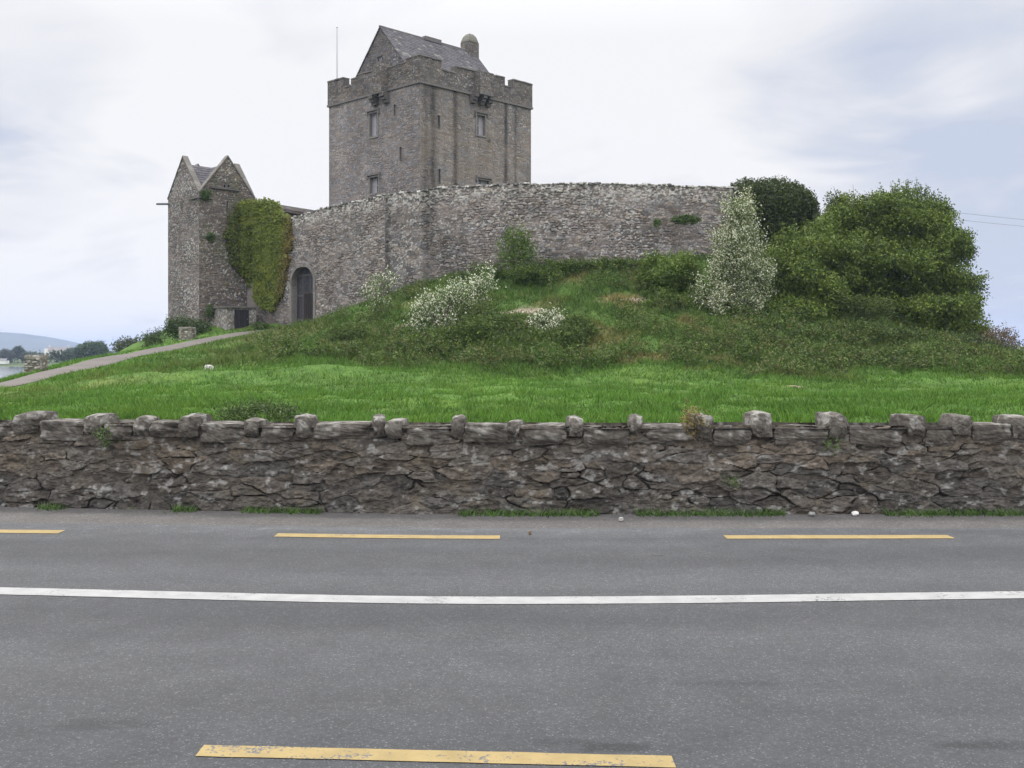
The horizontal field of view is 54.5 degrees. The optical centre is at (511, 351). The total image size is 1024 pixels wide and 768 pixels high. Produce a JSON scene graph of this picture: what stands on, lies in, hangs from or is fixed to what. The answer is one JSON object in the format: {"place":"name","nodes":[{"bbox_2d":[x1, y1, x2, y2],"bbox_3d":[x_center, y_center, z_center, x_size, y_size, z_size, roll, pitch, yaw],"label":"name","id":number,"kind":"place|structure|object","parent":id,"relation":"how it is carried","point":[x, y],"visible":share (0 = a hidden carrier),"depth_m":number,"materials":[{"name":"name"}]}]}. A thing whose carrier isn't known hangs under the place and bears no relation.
{"place":"outdoors","nodes":[
{"label":"outdoors","id":0,"kind":"place"},
{"bbox_2d":[0,367,23,377],"bbox_3d":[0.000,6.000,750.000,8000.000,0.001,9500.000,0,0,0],"label":"water","id":1,"kind":"structure","parent":0,"point":[5,371],"depth_m":322.71,"materials":[{"name":"grey liquid"}]},
{"bbox_2d":[0,357,70,366],"bbox_3d":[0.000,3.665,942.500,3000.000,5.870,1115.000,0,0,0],"label":"shore","id":2,"kind":"structure","parent":0,"point":[18,364],"depth_m":437.09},
{"bbox_2d":[0,358,9,363],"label":"cottage","id":3,"kind":"structure","parent":2,"relation":"on","point":[4,360],"depth_m":425.65,"materials":[{"name":"white paint"}]},
{"bbox_2d":[0,348,15,361],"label":"tree","id":4,"kind":"object","parent":2,"relation":"on","point":[8,354],"visible":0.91,"depth_m":433.86,"materials":[{"name":"green plant"}]},
{"bbox_2d":[10,345,25,359],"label":"tree","id":5,"kind":"object","parent":2,"relation":"on","point":[17,350],"visible":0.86,"depth_m":439.09,"materials":[{"name":"green plant"}]},
{"bbox_2d":[18,350,39,360],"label":"tree","id":6,"kind":"object","parent":2,"relation":"on","point":[24,354],"visible":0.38,"depth_m":436.94,"materials":[{"name":"green plant"}]},
{"bbox_2d":[44,346,69,355],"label":"house","id":7,"kind":"structure","parent":2,"relation":"on","point":[48,349],"depth_m":455.64,"materials":[{"name":"white paint"}]},
{"bbox_2d":[9,349,115,363],"bbox_3d":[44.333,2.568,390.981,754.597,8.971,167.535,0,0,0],"label":"woods","id":8,"kind":"object","parent":2,"relation":"on","point":[63,356],"visible":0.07,"depth_m":309.60,"materials":[{"name":"green plant"}]},
{"bbox_2d":[64,347,73,355],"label":"tree","id":9,"kind":"object","parent":2,"relation":"on","point":[70,349],"visible":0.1,"depth_m":429.24,"materials":[{"name":"green plant"}]},
{"bbox_2d":[0,332,115,352],"bbox_3d":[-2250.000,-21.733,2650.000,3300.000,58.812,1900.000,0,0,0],"label":"hill","id":10,"kind":"structure","parent":0,"point":[28,342],"depth_m":2479.80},
{"bbox_2d":[95,339,111,354],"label":"tree","id":11,"kind":"object","parent":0,"point":[103,344],"visible":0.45,"depth_m":301.81,"materials":[{"name":"green plant"}]},
{"bbox_2d":[0,523,1023,767],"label":"road","id":12,"kind":"structure","parent":0,"point":[244,647],"depth_m":5.72,"materials":[{"name":"grey asphalt"}]},
{"bbox_2d":[0,256,1023,511],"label":"ground","id":13,"kind":"structure","parent":0,"point":[182,376],"depth_m":32.69,"materials":[{"name":"green plant"}]},
{"bbox_2d":[24,355,47,372],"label":"stone pillar","id":14,"kind":"structure","parent":13,"relation":"on","point":[34,362],"depth_m":36.03,"materials":[{"name":"stone"}]},
{"bbox_2d":[73,341,107,359],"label":"tree","id":15,"kind":"object","parent":13,"relation":"on","point":[85,349],"visible":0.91,"depth_m":298.22,"materials":[{"name":"green plant"}]},
{"bbox_2d":[109,335,140,351],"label":"bush","id":16,"kind":"object","parent":13,"relation":"on","point":[119,346],"visible":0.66,"depth_m":65.55,"materials":[{"name":"green plant"}]},
{"bbox_2d":[0,329,276,386],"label":"footpath","id":17,"kind":"structure","parent":13,"relation":"on","point":[87,364],"depth_m":39.17,"materials":[{"name":"grey gravel"}]},
{"bbox_2d":[137,326,167,347],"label":"bush","id":18,"kind":"object","parent":13,"relation":"on","point":[147,341],"visible":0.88,"depth_m":55.86,"materials":[{"name":"green plant"}]},
{"bbox_2d":[159,312,214,340],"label":"bush","id":19,"kind":"object","parent":13,"relation":"on","point":[171,326],"visible":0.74,"depth_m":56.66,"materials":[{"name":"green plant"}]},
{"bbox_2d":[178,327,195,340],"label":"stone pillar","id":20,"kind":"structure","parent":13,"relation":"on","point":[186,333],"depth_m":51.86,"materials":[{"name":"stone"}]},
{"bbox_2d":[156,155,255,327],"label":"gabled tower","id":21,"kind":"structure","parent":13,"relation":"on","point":[203,273],"depth_m":59.61,"materials":[{"name":"stone"}]},
{"bbox_2d":[198,189,213,199],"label":"wall plant","id":22,"kind":"object","parent":21,"relation":"attached to","point":[204,194],"depth_m":58.55,"materials":[{"name":"green plant"}]},
{"bbox_2d":[204,232,217,241],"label":"wall plant","id":23,"kind":"object","parent":21,"relation":"attached to","point":[210,236],"depth_m":58.82,"materials":[{"name":"green plant"}]},
{"bbox_2d":[210,306,258,329],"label":"stone shed","id":24,"kind":"structure","parent":13,"relation":"on","point":[228,317],"depth_m":58.05,"materials":[{"name":"stone"}]},
{"bbox_2d":[204,304,214,318],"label":"wall plant","id":25,"kind":"object","parent":24,"relation":"on","point":[208,314],"depth_m":58.42,"materials":[{"name":"green plant"}]},
{"bbox_2d":[234,309,248,328],"bbox_3d":[-15.789,-1.738,58.145,0.110,1.465,0.930,0,0,45],"label":"door","id":26,"kind":"structure","parent":24,"relation":"in","point":[241,317],"depth_m":58.13,"materials":[{"name":"grey wood"}]},
{"bbox_2d":[250,321,270,329],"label":"wall plant","id":27,"kind":"object","parent":13,"relation":"on","point":[254,326],"depth_m":57.34,"materials":[{"name":"green plant"}]},
{"bbox_2d":[202,357,329,421],"bbox_3d":[-3.184,0.772,12.118,1.463,1.454,1.460,0,0,11],"label":"weed clump","id":28,"kind":"object","parent":13,"relation":"on","point":[242,412],"visible":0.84,"depth_m":12.12,"materials":[{"name":"green plant"}]},
{"bbox_2d":[282,205,313,216],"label":"hall building","id":29,"kind":"structure","parent":13,"relation":"on","point":[293,211],"depth_m":67.53,"materials":[{"name":"stone"}]},
{"bbox_2d":[300,321,416,364],"bbox_3d":[-6.558,-0.119,39.098,4.224,2.372,7.832,0,0,-27],"label":"bramble thicket","id":30,"kind":"object","parent":13,"relation":"on","point":[331,334],"visible":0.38,"depth_m":39.18,"materials":[{"name":"green plant"}]},
{"bbox_2d":[358,265,400,319],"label":"flowering shrub","id":31,"kind":"object","parent":13,"relation":"on","point":[377,295],"visible":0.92,"depth_m":46.65,"materials":[{"name":"white plant"}]},
{"bbox_2d":[327,25,532,205],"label":"tower house","id":32,"kind":"structure","parent":13,"relation":"on","point":[409,112],"depth_m":68.39,"materials":[{"name":"stone"}]},
{"bbox_2d":[336,27,337,78],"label":"flagpole","id":33,"kind":"object","parent":32,"relation":"on","point":[336,53],"visible":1,"depth_m":70.97,"materials":[{"name":"metal"}]},
{"bbox_2d":[366,108,379,138],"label":"window","id":34,"kind":"structure","parent":32,"relation":"in","point":[373,114],"depth_m":68.41,"materials":[{"name":"stone"}]},
{"bbox_2d":[366,172,380,195],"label":"window","id":35,"kind":"structure","parent":32,"relation":"in","point":[373,179],"depth_m":68.36,"materials":[{"name":"stone"}]},
{"bbox_2d":[377,55,382,60],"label":"window","id":36,"kind":"structure","parent":32,"relation":"in","point":[379,58],"depth_m":69.62,"materials":[{"name":"stone"}]},
{"bbox_2d":[474,110,488,137],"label":"window","id":37,"kind":"structure","parent":32,"relation":"in","point":[481,121],"depth_m":68.95,"materials":[{"name":"stone"}]},
{"bbox_2d":[475,175,492,184],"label":"window","id":38,"kind":"structure","parent":32,"relation":"in","point":[487,180],"depth_m":68.97,"materials":[{"name":"stone"}]},
{"bbox_2d":[377,320,495,363],"bbox_3d":[-3.264,-0.037,38.818,5.385,2.460,4.063,0,0,22],"label":"bramble thicket","id":39,"kind":"object","parent":13,"relation":"on","point":[454,334],"visible":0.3,"depth_m":38.52,"materials":[{"name":"green plant"}]},
{"bbox_2d":[403,257,502,332],"bbox_3d":[-2.344,-2.104,40.974,4.232,3.954,3.263,0,0,0],"label":"flowering shrub","id":40,"kind":"object","parent":13,"relation":"on","point":[475,288],"visible":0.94,"depth_m":40.76,"materials":[{"name":"white plant"}]},
{"bbox_2d":[452,308,553,350],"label":"bramble thicket","id":41,"kind":"object","parent":13,"relation":"on","point":[489,324],"visible":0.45,"depth_m":38.77,"materials":[{"name":"green plant"}]},
{"bbox_2d":[0,410,1023,514],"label":"roadside wall","id":42,"kind":"structure","parent":13,"relation":"on","point":[378,463],"depth_m":10.51,"materials":[{"name":"stone"}]},
{"bbox_2d":[90,422,116,447],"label":"wall plant","id":43,"kind":"object","parent":42,"relation":"attached to","point":[102,434],"depth_m":10.71,"materials":[{"name":"green plant"}]},
{"bbox_2d":[677,399,712,446],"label":"wall plant","id":44,"kind":"object","parent":42,"relation":"attached to","point":[687,412],"depth_m":10.49,"materials":[{"name":"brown plant"}]},
{"bbox_2d":[721,471,740,489],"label":"wall plant","id":45,"kind":"object","parent":42,"relation":"attached to","point":[733,482],"depth_m":10.36,"materials":[{"name":"green plant"}]},
{"bbox_2d":[822,434,845,455],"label":"wall plant","id":46,"kind":"object","parent":42,"relation":"attached to","point":[832,443],"depth_m":10.42,"materials":[{"name":"green plant"}]},
{"bbox_2d":[0,356,1023,422],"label":"meadow grass","id":47,"kind":"structure","parent":13,"relation":"on","point":[560,412],"depth_m":21.95,"materials":[{"name":"green plant"}]},
{"bbox_2d":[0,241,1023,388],"bbox_3d":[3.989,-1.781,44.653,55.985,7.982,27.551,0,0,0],"label":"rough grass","id":48,"kind":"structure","parent":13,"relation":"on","point":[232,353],"depth_m":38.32,"materials":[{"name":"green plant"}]},
{"bbox_2d":[493,217,540,273],"bbox_3d":[0.225,-4.896,48.151,2.413,3.277,2.064,0,0,0],"label":"sapling","id":49,"kind":"object","parent":13,"relation":"on","point":[521,248],"visible":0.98,"depth_m":48.14,"materials":[{"name":"green plant"}]},
{"bbox_2d":[247,182,794,325],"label":"curtain wall","id":50,"kind":"structure","parent":13,"relation":"on","point":[340,253],"depth_m":50.05,"materials":[{"name":"stone"}]},
{"bbox_2d":[223,197,295,312],"bbox_3d":[-14.481,-5.832,59.259,5.430,7.075,2.264,0,0,25],"label":"wall ivy","id":51,"kind":"object","parent":50,"relation":"attached to","point":[257,234],"depth_m":59.06,"materials":[{"name":"green plant"}]},
{"bbox_2d":[651,217,661,228],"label":"wall plant","id":52,"kind":"object","parent":50,"relation":"attached to","point":[658,222],"depth_m":48.83,"materials":[{"name":"green plant"}]},
{"bbox_2d":[670,213,701,225],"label":"wall plant","id":53,"kind":"object","parent":50,"relation":"attached to","point":[682,220],"depth_m":48.93,"materials":[{"name":"green plant"}]},
{"bbox_2d":[442,254,645,285],"bbox_3d":[1.864,-3.733,47.810,10.552,1.999,2.754,0,0,0],"label":"bramble thicket","id":54,"kind":"object","parent":13,"relation":"on","point":[527,273],"visible":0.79,"depth_m":47.74,"materials":[{"name":"green plant"}]},
{"bbox_2d":[522,302,567,331],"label":"flowering shrub","id":55,"kind":"object","parent":13,"relation":"on","point":[554,319],"visible":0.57,"depth_m":39.84,"materials":[{"name":"white plant"}]},
{"bbox_2d":[531,309,604,357],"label":"bramble thicket","id":56,"kind":"object","parent":13,"relation":"on","point":[575,329],"visible":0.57,"depth_m":38.61,"materials":[{"name":"green plant"}]},
{"bbox_2d":[633,247,707,311],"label":"green shrub","id":57,"kind":"object","parent":13,"relation":"on","point":[661,273],"visible":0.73,"depth_m":44.80,"materials":[{"name":"green plant"}]},
{"bbox_2d":[685,181,779,319],"bbox_3d":[9.687,-3.906,43.819,4.384,7.363,3.296,0,0,0],"label":"flowering hawthorn","id":58,"kind":"object","parent":13,"relation":"on","point":[737,253],"visible":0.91,"depth_m":43.37,"materials":[{"name":"white plant"}]},
{"bbox_2d":[665,318,812,351],"bbox_3d":[8.117,-0.309,40.626,8.496,2.386,4.809,0,0,-17],"label":"bramble thicket","id":59,"kind":"object","parent":13,"relation":"on","point":[763,322],"visible":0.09,"depth_m":40.11,"materials":[{"name":"green plant"}]},
{"bbox_2d":[729,175,822,257],"bbox_3d":[13.364,-6.592,51.489,5.672,5.180,4.869,0,0,0],"label":"ivy mound","id":60,"kind":"object","parent":13,"relation":"on","point":[801,206],"visible":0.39,"depth_m":50.04,"materials":[{"name":"green plant"}]},
{"bbox_2d":[750,207,867,322],"bbox_3d":[13.887,-3.528,46.544,7.770,7.106,5.488,0,0,-37],"label":"leafy tree","id":61,"kind":"object","parent":13,"relation":"on","point":[802,265],"visible":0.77,"depth_m":45.54,"materials":[{"name":"green plant"}]},
{"bbox_2d":[767,290,1005,365],"bbox_3d":[15.053,-0.887,41.980,11.209,3.803,8.380,0,0,0],"label":"bramble thicket","id":62,"kind":"object","parent":13,"relation":"on","point":[873,306],"visible":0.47,"depth_m":41.82,"materials":[{"name":"green plant"}]},
{"bbox_2d":[823,179,957,229],"bbox_3d":[19.636,-5.131,50.446,7.392,7.658,2.257,0,0,0],"label":"wispy tree","id":63,"kind":"object","parent":13,"relation":"on","point":[925,190],"visible":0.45,"depth_m":50.78,"materials":[{"name":"green plant"}]},
{"bbox_2d":[820,184,998,341],"bbox_3d":[18.918,-4.176,48.451,8.659,8.764,8.929,0,0,0],"label":"hawthorn tree","id":64,"kind":"object","parent":13,"relation":"on","point":[922,245],"visible":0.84,"depth_m":47.34,"materials":[{"name":"green plant"}]},
{"bbox_2d":[953,331,1019,353],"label":"dark bush","id":65,"kind":"object","parent":13,"relation":"on","point":[986,341],"visible":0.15,"depth_m":41.65,"materials":[{"name":"green plant"}]},
{"bbox_2d":[972,322,1023,350],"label":"bare bush","id":66,"kind":"object","parent":13,"relation":"on","point":[1003,332],"visible":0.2,"depth_m":43.60,"materials":[{"name":"grey plant"}]},
{"bbox_2d":[0,507,1023,528],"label":"verge","id":67,"kind":"structure","parent":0,"point":[81,516],"depth_m":10.09,"materials":[{"name":"grey asphalt"}]},
{"bbox_2d":[37,501,1023,518],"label":"verge weeds","id":68,"kind":"object","parent":67,"relation":"on","point":[179,508],"visible":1,"depth_m":10.40,"materials":[{"name":"green plant"}]},
{"bbox_2d":[851,511,858,515],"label":"litter","id":69,"kind":"object","parent":67,"relation":"on","point":[854,513],"visible":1,"depth_m":10.35,"materials":[{"name":"white paper"}]},
{"bbox_2d":[0,0,1023,348],"label":"sky","id":70,"kind":"structure","parent":0,"point":[102,102],"materials":[{"name":"white"}]},
{"bbox_2d":[955,212,1023,225],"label":"power line","id":71,"kind":"object","parent":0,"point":[991,216],"visible":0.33,"depth_m":78.05,"materials":[{"name":"black metal"}]}
]}

